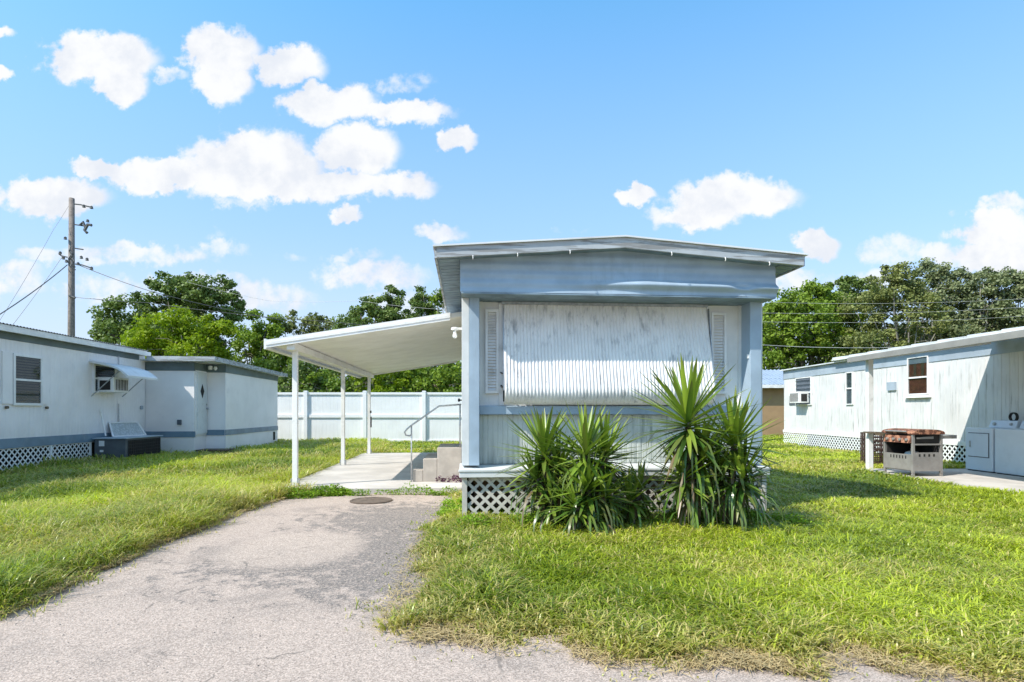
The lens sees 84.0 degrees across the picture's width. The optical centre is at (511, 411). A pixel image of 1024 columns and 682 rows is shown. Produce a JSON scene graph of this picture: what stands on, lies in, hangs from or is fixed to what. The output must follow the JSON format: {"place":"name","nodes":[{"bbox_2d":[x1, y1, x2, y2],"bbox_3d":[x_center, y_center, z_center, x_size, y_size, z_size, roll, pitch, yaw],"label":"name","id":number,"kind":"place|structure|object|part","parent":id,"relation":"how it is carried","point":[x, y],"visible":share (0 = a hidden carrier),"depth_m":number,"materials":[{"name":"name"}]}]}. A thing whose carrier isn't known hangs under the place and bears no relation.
{"place":"outdoors","nodes":[
{"label":"outdoors","id":0,"kind":"place"},
{"bbox_2d":[1,493,460,634],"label":"driveway","id":1,"kind":"structure","parent":0,"point":[346,532],"depth_m":4.54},
{"bbox_2d":[350,497,391,503],"bbox_3d":[-2.033,1.281,8.216,0.600,0.020,0.600,0,0,0],"label":"drain cover","id":2,"kind":"object","parent":1,"relation":"on","point":[370,500],"visible":1,"depth_m":8.16,"materials":[{"name":"grey concrete"}]},
{"bbox_2d":[4,502,874,678],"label":"gravel","id":3,"kind":"structure","parent":1,"relation":"on","point":[251,622],"depth_m":3.31,"materials":[{"name":"grey gravel"}]},
{"bbox_2d":[189,282,444,309],"bbox_3d":[-7.967,-6.455,32.878,23.188,2.632,0.805,0,0,6],"label":"power line","id":4,"kind":"object","parent":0,"point":[292,301],"visible":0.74,"depth_m":33.74,"materials":[{"name":"black rubber"}]},
{"bbox_2d":[288,452,461,493],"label":"patio","id":5,"kind":"structure","parent":0,"point":[372,472],"depth_m":10.65,"materials":[{"name":"concrete"}]},
{"bbox_2d":[264,312,461,485],"bbox_3d":[-2.637,-0.200,12.859,3.080,2.800,7.840,0,0,-5],"label":"carport","id":6,"kind":"object","parent":5,"relation":"on","point":[369,351],"visible":0.87,"depth_m":10.66,"materials":[{"name":"metal"}]},
{"bbox_2d":[404,404,460,481],"bbox_3d":[-1.355,0.533,9.722,0.975,1.334,0.028,0,0,-5],"label":"handrail","id":7,"kind":"object","parent":5,"relation":"on","point":[411,425],"visible":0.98,"depth_m":9.72,"materials":[{"name":"metal"}]},
{"bbox_2d":[413,443,461,481],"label":"concrete steps","id":8,"kind":"structure","parent":5,"relation":"on","point":[445,461],"depth_m":9.76,"materials":[{"name":"beige concrete"}]},
{"bbox_2d":[435,475,461,481],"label":"purple plant","id":9,"kind":"object","parent":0,"point":[445,479],"visible":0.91,"depth_m":9.62,"materials":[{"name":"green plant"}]},
{"bbox_2d":[0,616,1019,681],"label":"road","id":10,"kind":"structure","parent":0,"point":[222,657],"depth_m":2.96,"materials":[{"name":"grey asphalt"}]},
{"bbox_2d":[0,0,1023,386],"label":"sky","id":11,"kind":"structure","parent":0,"point":[313,155],"materials":[{"name":"blue"}]},
{"bbox_2d":[0,434,1023,681],"bbox_3d":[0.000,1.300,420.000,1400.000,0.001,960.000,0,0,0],"label":"ground","id":12,"kind":"structure","parent":0,"point":[469,488],"depth_m":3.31,"materials":[{"name":"green plant"}]},
{"bbox_2d":[58,197,93,335],"bbox_3d":[-20.563,-4.407,26.942,1.675,11.415,0.444,0,0,0],"label":"utility pole","id":13,"kind":"object","parent":12,"relation":"on","point":[70,261],"visible":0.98,"depth_m":26.89,"materials":[{"name":"brown wood"}]},
{"bbox_2d":[0,265,66,314],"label":"power line","id":14,"kind":"object","parent":13,"relation":"attached to","point":[33,291],"visible":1,"depth_m":24.14,"materials":[{"name":"black rubber"}]},
{"bbox_2d":[0,207,67,319],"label":"power line","id":15,"kind":"object","parent":13,"relation":"attached to","point":[32,266],"visible":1,"depth_m":24.88,"materials":[{"name":"black rubber"}]},
{"bbox_2d":[13,257,61,323],"bbox_3d":[-21.644,-5.214,25.518,0.391,4.342,3.028,0,0,5],"label":"power line","id":16,"kind":"object","parent":13,"relation":"attached to","point":[37,291],"visible":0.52,"depth_m":25.93,"materials":[{"name":"black rubber"}]},
{"bbox_2d":[75,263,332,327],"bbox_3d":[-15.031,-5.790,28.427,11.666,2.478,1.251,0,0,-20],"label":"power line","id":17,"kind":"object","parent":13,"relation":"attached to","point":[202,304],"visible":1,"depth_m":27.92,"materials":[{"name":"black rubber"}]},
{"bbox_2d":[77,297,360,324],"bbox_3d":[-13.206,-5.000,29.097,15.715,0.897,0.467,0,0,-16],"label":"power line","id":18,"kind":"object","parent":13,"relation":"attached to","point":[216,311],"visible":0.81,"depth_m":28.68,"materials":[{"name":"black rubber"}]},
{"bbox_2d":[0,322,157,470],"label":"mobile home","id":19,"kind":"object","parent":12,"relation":"on","point":[53,400],"visible":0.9,"depth_m":12.53,"materials":[{"name":"white metal"}]},
{"bbox_2d":[11,353,42,405],"bbox_3d":[-9.843,-0.634,11.566,0.045,1.030,0.775,0,0,-5],"label":"window","id":20,"kind":"structure","parent":19,"relation":"in","point":[27,369],"depth_m":11.58,"materials":[{"name":"white glass"}]},
{"bbox_2d":[92,363,115,393],"bbox_3d":[-10.042,-0.797,14.025,0.045,0.716,0.870,0,0,-5],"label":"window","id":21,"kind":"structure","parent":19,"relation":"in","point":[98,370],"depth_m":13.85,"materials":[{"name":"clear glass"}]},
{"bbox_2d":[97,377,128,392],"bbox_3d":[-9.876,-0.652,14.079,0.426,0.360,0.626,0,0,-5],"label":"window air conditioner","id":22,"kind":"object","parent":19,"relation":"attached to","point":[116,385],"depth_m":13.82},
{"bbox_2d":[0,448,171,474],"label":"tall grass","id":23,"kind":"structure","parent":12,"relation":"on","point":[47,461],"depth_m":11.71,"materials":[{"name":"green plant"}]},
{"bbox_2d":[92,435,162,458],"bbox_3d":[-9.657,0.946,14.377,0.770,0.628,1.660,0,0,-5],"label":"condenser unit","id":24,"kind":"object","parent":12,"relation":"on","point":[125,446],"visible":0.72,"depth_m":13.76,"materials":[{"name":"blue paint"}]},
{"bbox_2d":[100,409,106,435],"bbox_3d":[-9.984,0.275,13.889,0.020,0.655,0.146,0,0,26],"label":"wooden stick","id":25,"kind":"object","parent":24,"relation":"on","point":[103,422],"visible":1,"depth_m":13.89,"materials":[{"name":"grey wood"}]},
{"bbox_2d":[109,421,146,436],"bbox_3d":[-9.896,0.450,14.587,0.278,0.370,0.984,0,0,14],"label":"window screen","id":26,"kind":"object","parent":24,"relation":"on","point":[121,429],"depth_m":14.57,"materials":[{"name":"grey metal"}]},
{"bbox_2d":[86,270,246,363],"bbox_3d":[-24.012,-4.208,40.116,10.719,11.040,6.965,0,0,0],"label":"tree","id":27,"kind":"object","parent":12,"relation":"on","point":[108,327],"visible":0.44,"depth_m":38.90,"materials":[{"name":"green plant"}]},
{"bbox_2d":[116,304,239,359],"bbox_3d":[-19.514,-2.377,32.616,7.976,7.375,4.396,0,0,10],"label":"tree","id":28,"kind":"object","parent":12,"relation":"on","point":[187,337],"visible":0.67,"depth_m":31.98,"materials":[{"name":"green plant"}]},
{"bbox_2d":[140,356,287,452],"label":"house addition","id":29,"kind":"structure","parent":12,"relation":"on","point":[194,403],"depth_m":16.67,"materials":[{"name":"metal"}]},
{"bbox_2d":[195,370,208,435],"bbox_3d":[-8.907,-0.240,16.340,0.134,1.840,0.675,0,0,0],"label":"door","id":30,"kind":"structure","parent":29,"relation":"in","point":[201,408],"depth_m":16.27,"materials":[{"name":"metal"}]},
{"bbox_2d":[196,448,234,452],"bbox_3d":[-8.296,1.190,16.334,1.200,0.220,0.700,0,0,-5],"label":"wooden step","id":31,"kind":"object","parent":12,"relation":"on","point":[211,450],"visible":0.3,"depth_m":16.13,"materials":[{"name":"wood"}]},
{"bbox_2d":[230,308,303,380],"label":"tree","id":32,"kind":"object","parent":12,"relation":"on","point":[256,352],"visible":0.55,"depth_m":35.91,"materials":[{"name":"green plant"}]},
{"bbox_2d":[265,356,323,391],"bbox_3d":[-10.947,-0.677,27.762,3.624,3.968,3.250,0,0,0],"label":"shrub","id":33,"kind":"object","parent":12,"relation":"on","point":[284,384],"visible":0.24,"depth_m":27.38,"materials":[{"name":"green plant"}]},
{"bbox_2d":[277,309,350,391],"bbox_3d":[-13.611,-2.773,38.076,6.146,8.165,4.830,0,0,0],"label":"tree","id":34,"kind":"object","parent":12,"relation":"on","point":[291,326],"visible":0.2,"depth_m":37.88,"materials":[{"name":"green plant"}]},
{"bbox_2d":[289,369,387,391],"bbox_3d":[-8.458,-0.522,28.113,4.893,3.659,2.715,0,0,-24],"label":"shrub","id":35,"kind":"object","parent":12,"relation":"on","point":[332,385],"visible":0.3,"depth_m":27.67,"materials":[{"name":"green plant"}]},
{"bbox_2d":[315,295,405,390],"bbox_3d":[-9.582,-3.231,37.716,7.257,9.080,5.740,0,0,0],"label":"tree","id":36,"kind":"object","parent":12,"relation":"on","point":[354,316],"visible":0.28,"depth_m":37.40,"materials":[{"name":"green plant"}]},
{"bbox_2d":[278,391,461,441],"bbox_3d":[-7.137,0.235,23.000,16.888,2.130,0.172,0,0,0],"label":"vinyl fence","id":37,"kind":"object","parent":12,"relation":"on","point":[394,415],"visible":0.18,"depth_m":23.02,"materials":[{"name":"white plastic"}]},
{"bbox_2d":[350,370,416,391],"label":"shrub","id":38,"kind":"object","parent":12,"relation":"on","point":[398,384],"visible":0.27,"depth_m":27.39,"materials":[{"name":"green plant"}]},
{"bbox_2d":[371,284,422,384],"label":"tree","id":39,"kind":"object","parent":12,"relation":"on","point":[391,310],"visible":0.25,"depth_m":38.54,"materials":[{"name":"green plant"}]},
{"bbox_2d":[391,285,457,385],"bbox_3d":[-6.053,-3.718,38.469,4.836,10.048,4.331,0,0,35],"label":"tree","id":40,"kind":"object","parent":12,"relation":"on","point":[419,300],"visible":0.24,"depth_m":38.50,"materials":[{"name":"green plant"}]},
{"bbox_2d":[391,364,460,391],"bbox_3d":[-4.025,-0.643,28.103,4.534,3.900,3.027,0,0,-33],"label":"shrub","id":41,"kind":"object","parent":12,"relation":"on","point":[418,373],"visible":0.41,"depth_m":27.48,"materials":[{"name":"green plant"}]},
{"bbox_2d":[416,288,461,391],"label":"tree","id":42,"kind":"object","parent":12,"relation":"on","point":[436,299],"visible":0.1,"depth_m":37.84,"materials":[{"name":"green plant"}]},
{"bbox_2d":[425,360,461,391],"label":"shrub","id":43,"kind":"object","parent":12,"relation":"on","point":[457,386],"visible":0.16,"depth_m":27.50,"materials":[{"name":"green plant"}]},
{"bbox_2d":[1,495,1023,681],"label":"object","id":44,"kind":"object","parent":12,"relation":"on","point":[759,657],"visible":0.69,"depth_m":2.98,"materials":[{"name":"plant"}]},
{"bbox_2d":[492,406,591,531],"bbox_3d":[0.375,0.624,6.250,1.331,1.416,1.127,0,0,0],"label":"yucca","id":45,"kind":"object","parent":12,"relation":"on","point":[545,457],"visible":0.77,"depth_m":6.13,"materials":[{"name":"green plant"}]},
{"bbox_2d":[272,481,822,529],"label":"weeds","id":46,"kind":"object","parent":12,"relation":"on","point":[335,490],"visible":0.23,"depth_m":7.00,"materials":[{"name":"green plant"}]},
{"bbox_2d":[528,401,650,535],"bbox_3d":[0.848,0.589,6.013,1.385,1.497,1.368,0,0,0],"label":"yucca","id":47,"kind":"object","parent":12,"relation":"on","point":[590,500],"visible":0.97,"depth_m":5.79,"materials":[{"name":"green plant"}]},
{"bbox_2d":[433,235,808,516],"bbox_3d":[0.762,-0.333,12.703,4.292,3.290,12.700,0,0,-5],"label":"mobile home","id":48,"kind":"object","parent":12,"relation":"on","point":[557,323],"visible":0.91,"depth_m":6.83,"materials":[{"name":"blue"}]},
{"bbox_2d":[499,303,710,405],"bbox_3d":[1.166,-0.696,7.034,2.660,1.248,0.034,0,0,-5],"label":"window","id":49,"kind":"structure","parent":48,"relation":"in","point":[501,393],"depth_m":6.91,"materials":[{"name":"white metal"}]},
{"bbox_2d":[602,459,668,528],"bbox_3d":[1.387,0.919,6.190,0.936,0.808,0.771,0,0,-42],"label":"yucca","id":50,"kind":"object","parent":12,"relation":"on","point":[634,508],"visible":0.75,"depth_m":6.13,"materials":[{"name":"green plant"}]},
{"bbox_2d":[621,352,765,530],"bbox_3d":[1.875,0.362,5.987,1.482,1.917,1.437,0,0,27],"label":"yucca","id":51,"kind":"object","parent":12,"relation":"on","point":[689,468],"visible":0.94,"depth_m":5.85,"materials":[{"name":"green plant"}]},
{"bbox_2d":[674,387,798,531],"bbox_3d":[2.338,0.516,6.067,1.190,1.604,1.359,0,0,-25],"label":"yucca","id":52,"kind":"object","parent":12,"relation":"on","point":[738,494],"visible":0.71,"depth_m":5.89,"materials":[{"name":"green plant"}]},
{"bbox_2d":[751,296,795,369],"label":"tree","id":53,"kind":"object","parent":12,"relation":"on","point":[777,363],"visible":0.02,"depth_m":43.56,"materials":[{"name":"green plant"}]},
{"bbox_2d":[762,369,800,434],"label":"shed","id":54,"kind":"structure","parent":12,"relation":"on","point":[773,386],"depth_m":30.00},
{"bbox_2d":[762,277,870,369],"bbox_3d":[20.069,-3.805,37.796,8.979,10.232,5.903,0,0,-11],"label":"tree","id":55,"kind":"object","parent":12,"relation":"on","point":[812,296],"visible":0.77,"depth_m":37.37,"materials":[{"name":"green plant"}]},
{"bbox_2d":[810,275,893,330],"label":"tree","id":56,"kind":"object","parent":12,"relation":"on","point":[845,283],"visible":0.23,"depth_m":44.28,"materials":[{"name":"green plant"}]},
{"bbox_2d":[860,449,882,464],"bbox_3d":[8.575,1.101,13.410,0.470,0.402,0.440,0,0,0],"label":"plastic crate","id":57,"kind":"object","parent":12,"relation":"on","point":[880,455],"visible":0.3,"depth_m":13.31,"materials":[{"name":"brown plastic"}]},
{"bbox_2d":[860,432,882,449],"bbox_3d":[8.575,0.696,13.410,0.470,0.402,0.440,0,0,0],"label":"plastic crate","id":58,"kind":"object","parent":57,"relation":"on","point":[880,441],"visible":0.37,"depth_m":13.44,"materials":[{"name":"brown plastic"}]},
{"bbox_2d":[828,261,956,361],"bbox_3d":[23.575,-4.024,35.949,7.351,10.661,4.674,0,0,0],"label":"tree","id":59,"kind":"object","parent":12,"relation":"on","point":[904,335],"visible":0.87,"depth_m":35.38,"materials":[{"name":"green plant"}]},
{"bbox_2d":[814,314,986,361],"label":"tree","id":60,"kind":"object","parent":12,"relation":"on","point":[880,344],"visible":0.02,"depth_m":40.98,"materials":[{"name":"green plant"}]},
{"bbox_2d":[780,326,1023,462],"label":"mobile home","id":61,"kind":"object","parent":12,"relation":"on","point":[957,391],"visible":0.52,"depth_m":14.83,"materials":[{"name":"white metal"}]},
{"bbox_2d":[790,392,808,402],"bbox_3d":[10.317,-0.503,20.442,0.386,0.400,0.706,0,0,0],"label":"window air conditioner","id":62,"kind":"object","parent":61,"relation":"attached to","point":[799,397],"depth_m":20.10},
{"bbox_2d":[795,376,811,404],"bbox_3d":[10.477,-0.730,20.461,0.045,1.013,1.091,0,0,0],"label":"window","id":63,"kind":"structure","parent":61,"relation":"in","point":[802,384],"depth_m":20.35,"materials":[{"name":"white glass"}]},
{"bbox_2d":[845,372,853,404],"bbox_3d":[10.477,-0.715,17.664,0.045,1.014,0.361,0,0,0],"label":"window","id":64,"kind":"structure","parent":61,"relation":"in","point":[849,376],"depth_m":17.69,"materials":[{"name":"white glass"}]},
{"bbox_2d":[903,355,931,397],"bbox_3d":[10.455,-0.885,14.685,0.090,1.065,0.893,0,0,0],"label":"window","id":65,"kind":"structure","parent":61,"relation":"in","point":[917,374],"depth_m":14.68,"materials":[{"name":"white glass"}]},
{"bbox_2d":[894,257,990,342],"bbox_3d":[28.740,-4.509,38.416,5.461,11.631,4.981,0,0,-37],"label":"tree","id":66,"kind":"object","parent":12,"relation":"on","point":[942,276],"visible":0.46,"depth_m":37.47,"materials":[{"name":"green plant"}]},
{"bbox_2d":[932,266,1023,340],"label":"tree","id":67,"kind":"object","parent":12,"relation":"on","point":[988,288],"visible":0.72,"depth_m":36.39,"materials":[{"name":"green plant"}]},
{"bbox_2d":[963,269,1023,336],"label":"tree","id":68,"kind":"object","parent":12,"relation":"on","point":[1005,302],"visible":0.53,"depth_m":35.86,"materials":[{"name":"green plant"}]},
{"bbox_2d":[768,345,893,347],"bbox_3d":[15.185,-3.410,29.999,23.623,0.292,0.026,0,0,0],"label":"power line","id":69,"kind":"object","parent":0,"point":[829,347],"visible":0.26,"depth_m":29.99,"materials":[{"name":"black rubber"}]},
{"bbox_2d":[774,299,1012,303],"bbox_3d":[16.933,-5.627,29.037,27.164,0.300,1.094,0,0,6],"label":"power line","id":70,"kind":"object","parent":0,"point":[878,303],"visible":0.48,"depth_m":29.17,"materials":[{"name":"black rubber"}]},
{"bbox_2d":[788,307,1019,313],"bbox_3d":[16.932,-5.104,29.037,27.164,0.198,1.094,0,0,6],"label":"power line","id":71,"kind":"object","parent":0,"point":[870,313],"visible":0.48,"depth_m":29.17,"materials":[{"name":"black rubber"}]},
{"bbox_2d":[791,316,1018,322],"bbox_3d":[16.933,-4.640,29.037,27.164,0.181,1.094,0,0,6],"label":"power line","id":72,"kind":"object","parent":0,"point":[867,322],"visible":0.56,"depth_m":29.25,"materials":[{"name":"black rubber"}]},
{"bbox_2d":[873,469,1023,492],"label":"patio","id":73,"kind":"structure","parent":0,"point":[967,477],"depth_m":10.76,"materials":[{"name":"concrete"}]},
{"bbox_2d":[863,428,956,476],"bbox_3d":[8.023,0.798,11.469,1.240,0.907,1.140,0,0,-6],"label":"gas grill","id":74,"kind":"object","parent":73,"relation":"on","point":[926,444],"visible":0.98,"depth_m":11.05,"materials":[{"name":"steel"},{"name":"rusted metal"}]},
{"bbox_2d":[847,329,1023,470],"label":"carport","id":75,"kind":"object","parent":73,"relation":"on","point":[967,342],"visible":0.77,"depth_m":11.44,"materials":[{"name":"paint"}]},
{"bbox_2d":[966,420,1021,472],"bbox_3d":[10.025,0.720,11.855,0.670,1.060,0.690,0,0,0],"label":"clothes dryer","id":76,"kind":"object","parent":73,"relation":"on","point":[980,449],"visible":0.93,"depth_m":11.78,"materials":[{"name":"white metal"}]},
{"bbox_3d":[9.703,0.700,11.850,0.025,0.480,0.500,0,0,0],"label":"door","id":77,"kind":"part","parent":76,"relation":"part of","materials":[{"name":"metal"}]},
{"bbox_2d":[995,421,1023,476],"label":"washing machine","id":78,"kind":"object","parent":73,"relation":"on","point":[1009,451],"visible":1,"depth_m":11.12,"materials":[{"name":"white metal"}]},
{"bbox_2d":[1008,412,1018,420],"bbox_3d":[10.335,0.115,11.720,0.061,0.196,0.196,0,0,0],"label":"hose coil","id":79,"kind":"object","parent":78,"relation":"on","point":[1010,416],"visible":0.98,"depth_m":11.70,"materials":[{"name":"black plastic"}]}
]}

